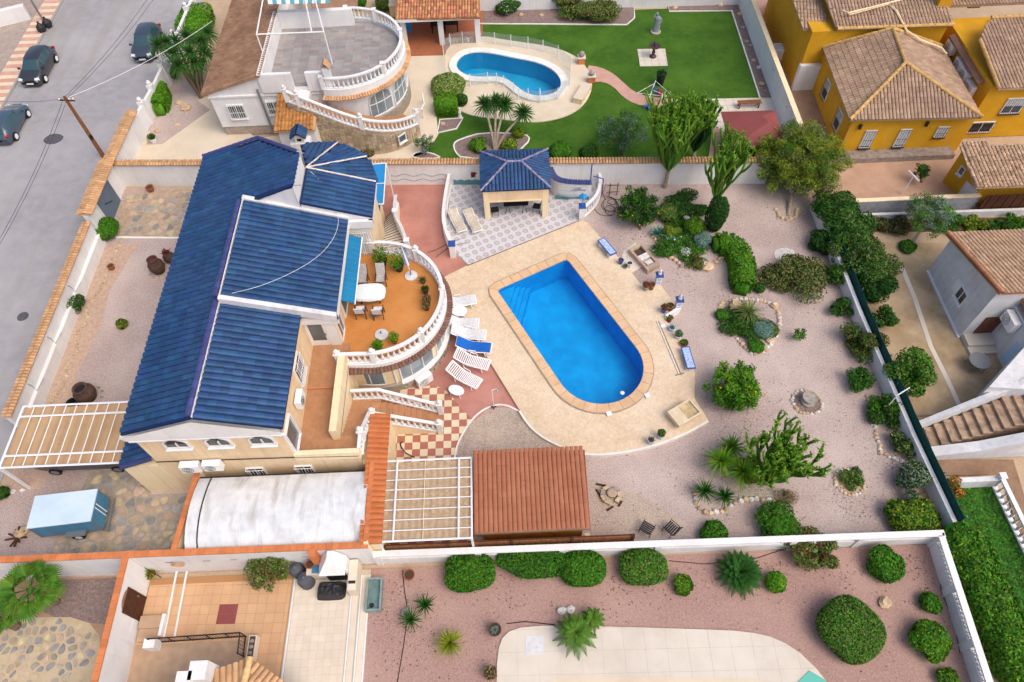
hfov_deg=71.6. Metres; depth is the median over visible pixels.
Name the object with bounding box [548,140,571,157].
bush
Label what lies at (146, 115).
pillared wall
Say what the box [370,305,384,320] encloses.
garden chair
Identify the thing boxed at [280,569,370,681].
pale paving
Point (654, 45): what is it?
bird bath
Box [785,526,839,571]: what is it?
bougainvillea
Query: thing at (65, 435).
carport
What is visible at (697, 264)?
bush
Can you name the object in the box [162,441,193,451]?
window
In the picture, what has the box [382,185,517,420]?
red path
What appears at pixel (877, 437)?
bed edging
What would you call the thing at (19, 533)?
rock
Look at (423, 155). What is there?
gravel bed
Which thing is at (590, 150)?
bush
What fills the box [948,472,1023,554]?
balustrade
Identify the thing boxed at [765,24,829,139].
side passage
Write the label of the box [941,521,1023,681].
hedge
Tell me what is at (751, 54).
gravel bed
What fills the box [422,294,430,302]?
plant pot
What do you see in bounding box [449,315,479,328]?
sun lounger
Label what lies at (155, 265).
amphora
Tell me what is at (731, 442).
yucca
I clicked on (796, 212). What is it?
tree ring
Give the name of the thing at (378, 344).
plant pot
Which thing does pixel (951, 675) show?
bush
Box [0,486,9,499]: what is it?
bush
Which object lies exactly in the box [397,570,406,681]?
irrigation pipe
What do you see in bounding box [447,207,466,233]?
sun lounger
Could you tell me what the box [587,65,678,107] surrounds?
pink path
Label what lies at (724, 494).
yucca
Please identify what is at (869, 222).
shrub
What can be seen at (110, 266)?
plant pot
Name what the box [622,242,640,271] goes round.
trough base
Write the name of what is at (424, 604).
yucca
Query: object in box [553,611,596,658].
date palm
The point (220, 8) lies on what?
ground
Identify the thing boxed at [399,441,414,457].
hand pump
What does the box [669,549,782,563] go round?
drip line
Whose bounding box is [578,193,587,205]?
garden lamp
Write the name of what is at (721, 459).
yucca
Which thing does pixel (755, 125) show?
garden hut
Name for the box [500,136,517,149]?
bush
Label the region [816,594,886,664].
ball bush
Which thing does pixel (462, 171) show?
garden wall
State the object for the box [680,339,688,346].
plant pot
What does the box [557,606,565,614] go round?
rock
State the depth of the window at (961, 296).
39.99 m
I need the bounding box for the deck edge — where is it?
[519,411,708,456]
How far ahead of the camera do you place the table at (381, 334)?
37.60 m
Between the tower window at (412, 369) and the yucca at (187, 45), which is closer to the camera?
the tower window at (412, 369)
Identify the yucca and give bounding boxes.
[144,21,219,98]
[397,603,422,630]
[414,592,435,616]
[472,90,534,150]
[688,474,718,504]
[701,442,738,479]
[716,484,737,510]
[717,434,745,459]
[718,453,763,491]
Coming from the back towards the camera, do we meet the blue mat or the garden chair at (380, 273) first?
the garden chair at (380, 273)
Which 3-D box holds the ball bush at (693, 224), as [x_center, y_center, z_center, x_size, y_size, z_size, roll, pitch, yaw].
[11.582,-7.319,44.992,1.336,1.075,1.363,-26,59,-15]
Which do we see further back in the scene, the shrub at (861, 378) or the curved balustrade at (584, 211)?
the curved balustrade at (584, 211)
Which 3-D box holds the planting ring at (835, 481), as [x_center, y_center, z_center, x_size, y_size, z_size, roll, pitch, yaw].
[16.971,7.080,35.666,1.632,0.155,1.597,-3,56,0]
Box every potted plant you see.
[370,246,389,265]
[387,251,404,271]
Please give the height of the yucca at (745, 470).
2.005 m
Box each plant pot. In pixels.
[107,263,114,270]
[144,568,158,580]
[145,184,153,192]
[146,133,156,143]
[305,559,313,568]
[370,338,383,350]
[388,331,398,343]
[403,568,414,580]
[418,276,426,283]
[421,285,428,293]
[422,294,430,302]
[422,301,429,310]
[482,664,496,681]
[488,622,501,636]
[618,258,623,264]
[627,260,632,267]
[642,281,650,290]
[647,435,654,444]
[649,282,654,290]
[656,66,668,85]
[657,429,666,439]
[661,303,668,313]
[666,314,673,322]
[667,302,673,310]
[668,324,675,331]
[675,329,683,338]
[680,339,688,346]
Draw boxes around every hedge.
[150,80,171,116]
[358,0,366,6]
[375,0,389,11]
[433,91,457,116]
[444,554,495,592]
[495,542,568,579]
[560,550,606,587]
[618,548,669,585]
[710,231,757,295]
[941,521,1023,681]
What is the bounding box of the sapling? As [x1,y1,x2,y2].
[792,327,806,340]
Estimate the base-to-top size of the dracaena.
1.159 m
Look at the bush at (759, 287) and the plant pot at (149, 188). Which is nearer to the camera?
the bush at (759, 287)
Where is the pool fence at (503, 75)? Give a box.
[442,32,571,102]
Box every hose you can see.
[428,238,464,256]
[507,621,554,624]
[595,185,620,215]
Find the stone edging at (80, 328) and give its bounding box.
[50,238,121,406]
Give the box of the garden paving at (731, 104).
[706,98,785,153]
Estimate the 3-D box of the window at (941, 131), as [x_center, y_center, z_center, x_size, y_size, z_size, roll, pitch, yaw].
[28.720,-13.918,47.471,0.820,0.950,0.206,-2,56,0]
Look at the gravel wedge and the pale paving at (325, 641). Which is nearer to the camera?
the pale paving at (325, 641)
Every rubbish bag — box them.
[36,21,45,32]
[42,16,51,27]
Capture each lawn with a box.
[391,9,790,177]
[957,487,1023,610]
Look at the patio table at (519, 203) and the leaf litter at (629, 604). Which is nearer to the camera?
the leaf litter at (629, 604)
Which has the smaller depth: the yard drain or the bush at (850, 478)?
the bush at (850, 478)
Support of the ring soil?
on the garden gravel at (110, 364)
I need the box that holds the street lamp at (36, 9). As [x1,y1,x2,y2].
[30,0,42,19]
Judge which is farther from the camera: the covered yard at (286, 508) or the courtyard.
the courtyard
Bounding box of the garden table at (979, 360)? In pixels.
[964,352,990,372]
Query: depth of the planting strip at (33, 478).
42.03 m
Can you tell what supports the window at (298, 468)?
in the villa at (260, 355)
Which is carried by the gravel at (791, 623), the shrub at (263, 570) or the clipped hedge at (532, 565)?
the clipped hedge at (532, 565)
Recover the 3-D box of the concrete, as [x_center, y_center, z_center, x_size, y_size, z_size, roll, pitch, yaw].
[-16.118,-17.551,53.312,22.656,0.100,12.659,-3,56,0]
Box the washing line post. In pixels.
[901,170,919,193]
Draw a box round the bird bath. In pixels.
[648,41,660,58]
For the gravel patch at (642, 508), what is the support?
on the garden gravel at (110, 364)
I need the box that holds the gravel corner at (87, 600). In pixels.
[41,577,116,623]
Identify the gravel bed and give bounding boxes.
[414,152,436,157]
[438,119,460,131]
[454,133,527,157]
[483,7,633,23]
[668,5,770,97]
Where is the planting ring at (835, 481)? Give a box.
[833,468,866,496]
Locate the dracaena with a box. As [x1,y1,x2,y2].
[431,623,465,663]
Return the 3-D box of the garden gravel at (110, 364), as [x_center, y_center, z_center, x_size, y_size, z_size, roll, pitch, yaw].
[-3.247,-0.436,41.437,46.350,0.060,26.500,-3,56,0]
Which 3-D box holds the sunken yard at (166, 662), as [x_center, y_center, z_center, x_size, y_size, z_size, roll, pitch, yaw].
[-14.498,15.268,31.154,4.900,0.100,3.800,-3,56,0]
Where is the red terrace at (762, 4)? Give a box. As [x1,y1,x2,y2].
[756,0,767,23]
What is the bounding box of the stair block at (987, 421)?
[919,347,1023,459]
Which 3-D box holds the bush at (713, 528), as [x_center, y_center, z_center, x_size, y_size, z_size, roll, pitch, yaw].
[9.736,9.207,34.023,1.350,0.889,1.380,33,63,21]
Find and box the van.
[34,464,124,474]
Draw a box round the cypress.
[704,195,729,231]
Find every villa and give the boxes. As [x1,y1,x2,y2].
[119,135,452,490]
[201,0,420,154]
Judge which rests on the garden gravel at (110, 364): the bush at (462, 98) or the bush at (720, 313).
the bush at (720, 313)
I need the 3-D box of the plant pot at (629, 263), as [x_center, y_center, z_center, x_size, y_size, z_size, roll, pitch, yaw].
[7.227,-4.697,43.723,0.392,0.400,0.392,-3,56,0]
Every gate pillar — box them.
[577,51,585,64]
[588,69,595,82]
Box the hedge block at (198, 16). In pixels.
[174,2,215,40]
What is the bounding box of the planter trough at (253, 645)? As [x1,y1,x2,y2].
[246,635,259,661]
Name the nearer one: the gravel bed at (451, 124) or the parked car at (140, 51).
the gravel bed at (451, 124)
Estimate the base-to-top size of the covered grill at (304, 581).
0.900 m
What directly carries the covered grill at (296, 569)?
on the pale paving at (325, 641)
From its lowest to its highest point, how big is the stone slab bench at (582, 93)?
0.440 m
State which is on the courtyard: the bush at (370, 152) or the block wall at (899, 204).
the block wall at (899, 204)
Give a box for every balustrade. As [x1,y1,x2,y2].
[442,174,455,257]
[578,173,601,220]
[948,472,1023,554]
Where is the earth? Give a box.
[0,575,116,642]
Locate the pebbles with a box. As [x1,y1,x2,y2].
[593,184,926,529]
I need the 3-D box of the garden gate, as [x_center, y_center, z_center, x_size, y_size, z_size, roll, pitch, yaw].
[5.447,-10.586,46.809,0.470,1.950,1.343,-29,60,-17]
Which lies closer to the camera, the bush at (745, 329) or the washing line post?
the bush at (745, 329)
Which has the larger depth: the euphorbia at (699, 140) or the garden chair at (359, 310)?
the euphorbia at (699, 140)
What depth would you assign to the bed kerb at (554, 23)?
58.44 m
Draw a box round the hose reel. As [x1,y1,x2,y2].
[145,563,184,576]
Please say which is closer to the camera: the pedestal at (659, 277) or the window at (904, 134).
the pedestal at (659, 277)
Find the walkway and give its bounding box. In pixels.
[938,459,1023,539]
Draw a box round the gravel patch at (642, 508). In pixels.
[591,480,686,538]
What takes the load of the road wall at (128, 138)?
on the ground at (220, 8)
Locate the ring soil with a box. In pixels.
[836,472,861,493]
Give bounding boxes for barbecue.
[306,550,361,595]
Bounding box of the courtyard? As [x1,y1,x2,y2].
[820,150,977,210]
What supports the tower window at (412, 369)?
in the villa at (260, 355)
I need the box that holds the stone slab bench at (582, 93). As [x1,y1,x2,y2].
[573,82,591,104]
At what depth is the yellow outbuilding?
44.44 m
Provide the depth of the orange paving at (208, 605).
32.96 m
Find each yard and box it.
[49,470,187,553]
[128,640,243,681]
[171,460,374,552]
[866,242,1001,416]
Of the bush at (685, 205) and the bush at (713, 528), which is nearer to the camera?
the bush at (713, 528)
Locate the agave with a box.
[650,224,664,237]
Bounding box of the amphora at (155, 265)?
[146,255,168,278]
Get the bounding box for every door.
[304,324,331,345]
[973,317,1000,332]
[1002,341,1021,364]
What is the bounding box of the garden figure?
[458,108,461,118]
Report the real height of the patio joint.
0.206 m
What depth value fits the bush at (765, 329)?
40.43 m
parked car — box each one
[0,103,30,144]
[17,45,58,86]
[129,22,163,61]
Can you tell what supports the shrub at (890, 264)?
on the yard at (947, 343)
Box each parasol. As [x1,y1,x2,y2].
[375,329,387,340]
[400,245,417,280]
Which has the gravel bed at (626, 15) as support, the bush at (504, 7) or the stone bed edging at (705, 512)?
the bush at (504, 7)
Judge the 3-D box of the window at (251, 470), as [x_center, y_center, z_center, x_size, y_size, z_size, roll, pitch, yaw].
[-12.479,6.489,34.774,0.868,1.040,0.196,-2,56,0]
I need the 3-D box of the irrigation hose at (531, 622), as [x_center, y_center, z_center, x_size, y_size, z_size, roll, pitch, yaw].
[0.849,12.832,32.309,2.186,0.050,0.148,0,56,2]
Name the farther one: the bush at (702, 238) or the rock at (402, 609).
the bush at (702, 238)
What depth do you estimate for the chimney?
46.39 m
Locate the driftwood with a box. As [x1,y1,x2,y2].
[5,526,26,546]
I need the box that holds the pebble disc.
[774,248,794,260]
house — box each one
[175,656,283,681]
[763,0,1023,163]
[926,229,1023,366]
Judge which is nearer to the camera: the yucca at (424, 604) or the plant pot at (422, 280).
the yucca at (424, 604)
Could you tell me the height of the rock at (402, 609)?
0.255 m
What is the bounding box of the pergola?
[379,457,474,549]
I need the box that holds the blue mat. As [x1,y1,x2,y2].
[312,565,319,573]
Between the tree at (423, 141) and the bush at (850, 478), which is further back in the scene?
the tree at (423, 141)
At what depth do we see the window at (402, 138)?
49.63 m
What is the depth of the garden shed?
33.41 m
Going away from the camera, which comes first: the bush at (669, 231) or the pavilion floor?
the bush at (669, 231)
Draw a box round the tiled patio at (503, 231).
[446,184,597,264]
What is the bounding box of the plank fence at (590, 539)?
[383,534,634,549]
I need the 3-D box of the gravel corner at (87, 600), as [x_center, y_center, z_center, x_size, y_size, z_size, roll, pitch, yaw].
[-20.134,12.278,33.381,5.100,0.100,2.150,-3,56,0]
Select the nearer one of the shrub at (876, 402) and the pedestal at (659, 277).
the shrub at (876, 402)
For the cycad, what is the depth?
32.56 m
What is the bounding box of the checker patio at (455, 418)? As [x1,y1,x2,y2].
[384,385,471,547]
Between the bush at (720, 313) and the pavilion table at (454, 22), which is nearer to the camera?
the bush at (720, 313)
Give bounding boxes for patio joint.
[467,220,579,265]
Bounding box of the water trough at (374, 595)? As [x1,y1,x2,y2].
[365,577,383,612]
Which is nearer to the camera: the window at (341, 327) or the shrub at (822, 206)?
the window at (341, 327)
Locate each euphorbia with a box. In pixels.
[643,85,718,188]
[690,92,723,158]
[704,122,757,196]
[742,408,834,488]
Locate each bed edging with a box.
[691,490,781,515]
[865,395,904,462]
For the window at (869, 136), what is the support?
in the yellow house at (899, 80)
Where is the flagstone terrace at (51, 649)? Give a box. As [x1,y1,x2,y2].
[0,617,99,681]
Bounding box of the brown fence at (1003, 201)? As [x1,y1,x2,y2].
[978,194,1023,208]
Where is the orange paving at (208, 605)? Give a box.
[127,571,293,681]
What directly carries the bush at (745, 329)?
on the garden gravel at (110, 364)
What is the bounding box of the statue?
[651,12,661,34]
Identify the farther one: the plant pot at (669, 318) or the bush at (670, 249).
the bush at (670, 249)
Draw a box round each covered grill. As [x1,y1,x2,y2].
[289,562,305,578]
[297,571,315,589]
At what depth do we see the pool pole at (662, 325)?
40.34 m
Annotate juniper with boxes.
[591,107,648,157]
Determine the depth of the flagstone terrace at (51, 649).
32.13 m
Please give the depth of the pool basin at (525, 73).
56.07 m
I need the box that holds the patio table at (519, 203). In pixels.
[504,201,527,213]
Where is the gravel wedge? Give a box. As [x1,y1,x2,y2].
[457,407,588,463]
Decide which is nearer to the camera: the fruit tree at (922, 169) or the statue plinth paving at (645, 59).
the fruit tree at (922, 169)
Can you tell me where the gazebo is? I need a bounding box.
[479,148,551,218]
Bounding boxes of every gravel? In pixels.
[0,178,920,579]
[363,544,970,681]
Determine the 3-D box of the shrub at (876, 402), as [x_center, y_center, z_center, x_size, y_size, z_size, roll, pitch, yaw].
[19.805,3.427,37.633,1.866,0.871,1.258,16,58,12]
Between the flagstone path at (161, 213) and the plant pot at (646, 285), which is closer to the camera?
the plant pot at (646, 285)
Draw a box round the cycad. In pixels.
[714,549,763,597]
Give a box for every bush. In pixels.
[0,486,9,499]
[66,294,85,314]
[95,216,119,240]
[115,318,127,329]
[169,65,176,78]
[361,149,374,156]
[431,72,465,96]
[457,93,467,106]
[468,136,486,153]
[495,0,520,14]
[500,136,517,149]
[512,127,524,138]
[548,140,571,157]
[552,0,622,21]
[579,143,598,158]
[649,232,707,261]
[658,202,678,221]
[659,215,705,249]
[661,225,676,238]
[663,187,708,217]
[673,573,693,596]
[680,247,691,256]
[683,215,705,234]
[685,252,703,270]
[693,232,711,247]
[698,519,728,538]
[715,308,728,319]
[717,300,778,339]
[734,454,763,483]
[748,339,764,352]
[753,282,764,292]
[753,320,774,338]
[753,500,804,549]
[764,571,787,593]
[770,325,779,336]
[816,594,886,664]
[838,469,864,491]
[852,466,862,474]
[865,212,887,230]
[866,544,905,583]
[884,215,910,235]
[899,239,917,253]
[908,618,952,664]
[918,591,942,614]
[935,667,960,681]
[942,214,964,231]
[961,214,989,231]
[984,217,1012,230]
[1005,212,1023,229]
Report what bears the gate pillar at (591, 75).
on the pool deck at (564, 105)
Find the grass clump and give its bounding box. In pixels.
[732,297,766,324]
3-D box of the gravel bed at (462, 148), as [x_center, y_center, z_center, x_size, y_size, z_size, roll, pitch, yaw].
[-1.435,-13.814,50.362,5.398,0.100,2.729,-3,56,0]
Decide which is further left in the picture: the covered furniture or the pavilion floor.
the covered furniture
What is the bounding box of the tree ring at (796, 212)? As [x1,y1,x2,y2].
[774,208,799,221]
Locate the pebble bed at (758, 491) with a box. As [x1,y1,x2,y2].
[739,486,780,499]
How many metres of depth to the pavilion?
54.88 m
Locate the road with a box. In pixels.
[0,0,202,484]
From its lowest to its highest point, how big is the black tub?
0.360 m
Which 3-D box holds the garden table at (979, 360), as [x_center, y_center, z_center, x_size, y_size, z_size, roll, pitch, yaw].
[25.503,1.261,38.967,1.100,0.744,1.100,-3,56,0]
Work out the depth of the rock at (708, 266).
43.34 m
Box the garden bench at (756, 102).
[737,99,761,108]
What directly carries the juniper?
on the lawn at (704, 52)
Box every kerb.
[0,0,63,108]
[116,236,178,238]
[411,151,439,158]
[437,117,462,132]
[453,132,529,157]
[454,404,518,456]
[480,11,634,24]
[668,7,760,97]
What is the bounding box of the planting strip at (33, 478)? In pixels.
[9,244,137,490]
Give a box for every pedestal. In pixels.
[654,269,663,285]
[674,294,683,310]
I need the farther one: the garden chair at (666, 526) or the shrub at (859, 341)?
the shrub at (859, 341)
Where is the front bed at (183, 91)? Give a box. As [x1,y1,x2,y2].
[147,80,209,144]
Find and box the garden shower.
[491,388,498,408]
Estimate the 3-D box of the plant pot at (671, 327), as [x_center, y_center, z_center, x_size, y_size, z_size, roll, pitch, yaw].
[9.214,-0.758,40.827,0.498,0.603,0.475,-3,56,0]
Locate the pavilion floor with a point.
(423, 40)
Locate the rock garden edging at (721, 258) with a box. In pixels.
[651,235,723,270]
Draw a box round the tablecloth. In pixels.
[356,283,385,301]
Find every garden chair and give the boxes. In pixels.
[352,304,367,319]
[358,263,369,284]
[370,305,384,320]
[374,263,387,286]
[638,519,655,537]
[661,519,682,538]
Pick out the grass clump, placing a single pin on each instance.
(749, 309)
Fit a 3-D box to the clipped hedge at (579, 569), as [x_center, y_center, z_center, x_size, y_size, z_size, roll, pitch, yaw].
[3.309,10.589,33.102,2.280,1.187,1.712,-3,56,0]
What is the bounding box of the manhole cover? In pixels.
[17,312,28,320]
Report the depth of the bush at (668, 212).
45.37 m
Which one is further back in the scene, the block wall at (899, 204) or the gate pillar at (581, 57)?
the gate pillar at (581, 57)
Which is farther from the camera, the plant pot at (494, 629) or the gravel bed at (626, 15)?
the gravel bed at (626, 15)
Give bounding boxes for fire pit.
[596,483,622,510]
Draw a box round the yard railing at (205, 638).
[146,632,246,657]
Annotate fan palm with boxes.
[0,559,66,623]
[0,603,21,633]
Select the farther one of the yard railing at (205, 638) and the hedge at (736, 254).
the hedge at (736, 254)
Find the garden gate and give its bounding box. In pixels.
[590,164,603,195]
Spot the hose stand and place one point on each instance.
(610, 185)
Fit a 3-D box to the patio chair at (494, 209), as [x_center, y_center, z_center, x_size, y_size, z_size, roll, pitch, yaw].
[-1.116,-8.534,46.144,0.480,0.963,0.558,-12,57,-6]
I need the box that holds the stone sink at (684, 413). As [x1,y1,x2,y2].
[667,398,701,427]
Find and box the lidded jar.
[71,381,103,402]
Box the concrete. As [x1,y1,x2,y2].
[136,55,444,159]
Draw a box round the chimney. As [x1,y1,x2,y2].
[289,123,312,151]
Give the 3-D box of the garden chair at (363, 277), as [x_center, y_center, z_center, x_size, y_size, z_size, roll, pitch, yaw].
[-8.264,-3.597,39.302,0.589,1.084,0.870,-3,56,0]
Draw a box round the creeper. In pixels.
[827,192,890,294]
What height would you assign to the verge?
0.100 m
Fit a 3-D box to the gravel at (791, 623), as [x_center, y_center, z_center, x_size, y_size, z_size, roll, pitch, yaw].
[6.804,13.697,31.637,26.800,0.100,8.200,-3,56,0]
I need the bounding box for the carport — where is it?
[0,401,128,488]
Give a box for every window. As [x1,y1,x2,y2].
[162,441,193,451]
[204,439,235,449]
[225,104,248,120]
[245,467,267,474]
[248,437,277,447]
[265,100,275,116]
[283,413,301,452]
[293,351,307,387]
[294,465,315,472]
[336,312,345,341]
[340,301,347,317]
[364,371,386,385]
[369,88,393,116]
[393,74,406,104]
[398,132,407,145]
[398,348,434,380]
[404,70,408,86]
[435,322,446,353]
[819,77,831,101]
[831,107,843,132]
[857,130,877,149]
[891,129,912,148]
[932,126,950,138]
[951,284,968,307]
[955,165,966,177]
[966,121,996,134]
[997,98,1023,115]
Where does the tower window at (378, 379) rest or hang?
in the villa at (260, 355)
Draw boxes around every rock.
[14,526,28,537]
[175,100,181,104]
[180,103,191,111]
[400,607,408,616]
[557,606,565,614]
[566,605,574,613]
[702,261,713,271]
[727,298,742,309]
[766,337,773,343]
[771,302,778,307]
[878,596,891,608]
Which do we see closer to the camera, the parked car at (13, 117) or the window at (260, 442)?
the window at (260, 442)
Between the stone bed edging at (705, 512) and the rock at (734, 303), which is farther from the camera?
the rock at (734, 303)
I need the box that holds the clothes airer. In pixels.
[638,81,669,96]
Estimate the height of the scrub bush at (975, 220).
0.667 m
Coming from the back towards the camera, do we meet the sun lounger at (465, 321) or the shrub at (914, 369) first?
the sun lounger at (465, 321)
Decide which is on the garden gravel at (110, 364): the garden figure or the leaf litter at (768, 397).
the leaf litter at (768, 397)
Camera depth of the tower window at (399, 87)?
51.19 m
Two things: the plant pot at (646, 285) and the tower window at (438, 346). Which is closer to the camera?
the tower window at (438, 346)
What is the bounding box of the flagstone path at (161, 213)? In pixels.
[117,187,193,236]
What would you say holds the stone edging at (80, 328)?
on the planting strip at (33, 478)
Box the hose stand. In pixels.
[607,183,618,194]
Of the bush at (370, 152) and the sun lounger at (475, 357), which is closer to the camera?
the sun lounger at (475, 357)
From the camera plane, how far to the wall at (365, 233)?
39.58 m
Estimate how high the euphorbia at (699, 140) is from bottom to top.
4.716 m
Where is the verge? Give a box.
[0,0,43,73]
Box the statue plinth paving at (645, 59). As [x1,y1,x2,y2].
[637,49,667,66]
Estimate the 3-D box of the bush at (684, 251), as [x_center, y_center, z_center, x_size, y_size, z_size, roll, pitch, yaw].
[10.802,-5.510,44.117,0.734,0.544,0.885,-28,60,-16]
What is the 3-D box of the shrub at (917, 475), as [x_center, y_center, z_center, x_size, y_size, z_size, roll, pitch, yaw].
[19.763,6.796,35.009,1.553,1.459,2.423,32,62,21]
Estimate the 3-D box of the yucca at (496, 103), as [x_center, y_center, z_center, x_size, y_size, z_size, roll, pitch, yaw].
[-0.537,-15.707,49.699,4.747,3.356,3.557,-3,56,0]
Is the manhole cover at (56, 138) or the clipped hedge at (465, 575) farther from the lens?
the manhole cover at (56, 138)
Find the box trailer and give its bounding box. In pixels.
[26,489,115,539]
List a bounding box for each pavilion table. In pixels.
[430,21,444,33]
[443,20,457,32]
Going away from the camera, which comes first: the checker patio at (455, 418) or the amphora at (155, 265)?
the checker patio at (455, 418)
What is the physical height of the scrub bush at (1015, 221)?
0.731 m
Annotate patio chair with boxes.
[490,206,498,217]
[533,200,541,213]
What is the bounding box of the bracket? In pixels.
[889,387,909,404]
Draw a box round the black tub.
[65,398,78,405]
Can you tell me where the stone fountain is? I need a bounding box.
[790,388,823,414]
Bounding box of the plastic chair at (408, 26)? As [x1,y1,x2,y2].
[405,22,411,31]
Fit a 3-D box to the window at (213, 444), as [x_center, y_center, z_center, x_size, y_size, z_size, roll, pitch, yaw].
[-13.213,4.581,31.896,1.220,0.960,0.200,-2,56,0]
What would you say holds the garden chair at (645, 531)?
on the gravel patch at (642, 508)
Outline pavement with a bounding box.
[0,0,60,105]
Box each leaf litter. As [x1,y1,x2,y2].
[374,555,954,679]
[597,192,924,527]
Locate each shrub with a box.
[757,252,828,304]
[775,488,798,505]
[807,229,834,254]
[810,186,860,220]
[822,211,879,245]
[822,263,849,284]
[826,231,861,264]
[829,297,853,316]
[839,235,904,283]
[840,320,889,363]
[845,365,875,392]
[861,272,898,303]
[865,393,906,429]
[868,393,898,417]
[872,304,899,327]
[882,345,937,397]
[883,496,941,531]
[890,430,915,458]
[895,459,932,503]
[947,475,965,498]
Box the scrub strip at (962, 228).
[869,217,1023,231]
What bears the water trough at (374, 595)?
on the gravel at (791, 623)
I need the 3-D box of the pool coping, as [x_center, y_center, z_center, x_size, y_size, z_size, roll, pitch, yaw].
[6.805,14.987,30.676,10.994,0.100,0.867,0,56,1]
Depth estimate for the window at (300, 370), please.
34.57 m
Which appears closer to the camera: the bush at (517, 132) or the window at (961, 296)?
the window at (961, 296)
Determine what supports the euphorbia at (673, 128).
on the garden gravel at (110, 364)
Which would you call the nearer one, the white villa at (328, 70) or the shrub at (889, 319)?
the shrub at (889, 319)
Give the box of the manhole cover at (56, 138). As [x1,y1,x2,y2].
[43,134,63,143]
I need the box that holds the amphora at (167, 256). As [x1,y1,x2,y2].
[159,248,172,265]
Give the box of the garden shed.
[473,446,590,541]
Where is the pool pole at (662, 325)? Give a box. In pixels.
[656,321,683,374]
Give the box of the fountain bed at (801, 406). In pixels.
[793,391,820,412]
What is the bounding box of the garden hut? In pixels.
[721,110,782,156]
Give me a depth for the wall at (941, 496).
37.05 m
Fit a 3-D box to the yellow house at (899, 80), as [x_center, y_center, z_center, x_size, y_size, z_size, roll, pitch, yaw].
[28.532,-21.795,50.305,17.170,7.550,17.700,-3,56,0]
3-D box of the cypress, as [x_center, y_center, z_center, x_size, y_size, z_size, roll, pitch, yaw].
[12.723,-7.917,44.138,1.422,3.101,1.349,-3,56,0]
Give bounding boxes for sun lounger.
[445,360,482,389]
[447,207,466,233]
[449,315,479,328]
[450,323,486,341]
[452,294,476,307]
[453,347,491,372]
[455,335,492,356]
[463,207,482,233]
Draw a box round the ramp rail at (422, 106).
[412,92,424,118]
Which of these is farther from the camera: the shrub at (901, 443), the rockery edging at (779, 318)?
the rockery edging at (779, 318)
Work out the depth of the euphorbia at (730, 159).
42.35 m
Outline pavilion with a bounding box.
[395,0,480,44]
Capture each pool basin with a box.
[449,47,568,101]
[489,253,652,415]
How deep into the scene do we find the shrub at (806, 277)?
42.25 m
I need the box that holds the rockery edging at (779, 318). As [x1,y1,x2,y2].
[718,297,781,354]
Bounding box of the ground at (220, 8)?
[0,0,1023,681]
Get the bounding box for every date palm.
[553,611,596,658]
[582,606,605,632]
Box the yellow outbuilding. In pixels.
[942,141,1023,205]
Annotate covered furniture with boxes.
[317,581,346,600]
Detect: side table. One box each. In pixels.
[449,385,463,398]
[452,306,466,317]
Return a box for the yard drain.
[900,266,960,404]
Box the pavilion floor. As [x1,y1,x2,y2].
[399,11,482,55]
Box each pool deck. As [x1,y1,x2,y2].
[445,36,591,122]
[445,220,707,453]
[497,626,826,681]
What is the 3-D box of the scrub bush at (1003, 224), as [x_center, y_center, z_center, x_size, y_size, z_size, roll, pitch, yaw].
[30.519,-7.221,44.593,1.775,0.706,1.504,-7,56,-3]
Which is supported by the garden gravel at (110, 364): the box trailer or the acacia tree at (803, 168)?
the acacia tree at (803, 168)
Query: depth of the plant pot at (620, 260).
43.56 m
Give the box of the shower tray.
[525,635,543,654]
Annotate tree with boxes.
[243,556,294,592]
[413,134,434,154]
[615,185,662,229]
[702,359,766,411]
[749,118,856,215]
[904,191,958,242]
[913,163,930,182]
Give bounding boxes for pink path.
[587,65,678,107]
[709,127,724,156]
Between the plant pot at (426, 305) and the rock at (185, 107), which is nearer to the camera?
the plant pot at (426, 305)
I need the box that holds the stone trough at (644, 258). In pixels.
[628,243,659,273]
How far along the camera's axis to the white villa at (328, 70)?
49.77 m
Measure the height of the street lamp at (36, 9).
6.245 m
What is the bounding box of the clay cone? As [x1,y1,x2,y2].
[388,2,395,16]
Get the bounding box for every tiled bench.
[597,238,616,258]
[681,346,695,369]
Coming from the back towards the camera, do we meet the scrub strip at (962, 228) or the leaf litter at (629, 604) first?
the scrub strip at (962, 228)
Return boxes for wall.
[0,3,30,26]
[0,542,375,578]
[1,221,105,426]
[76,157,125,229]
[91,557,149,681]
[103,110,146,159]
[113,156,769,186]
[136,0,196,132]
[349,228,374,254]
[359,413,396,550]
[373,530,945,564]
[389,0,738,10]
[550,167,591,199]
[665,308,680,320]
[738,0,812,156]
[810,198,967,526]
[855,193,981,212]
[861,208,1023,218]
[926,533,992,681]
[958,181,977,193]

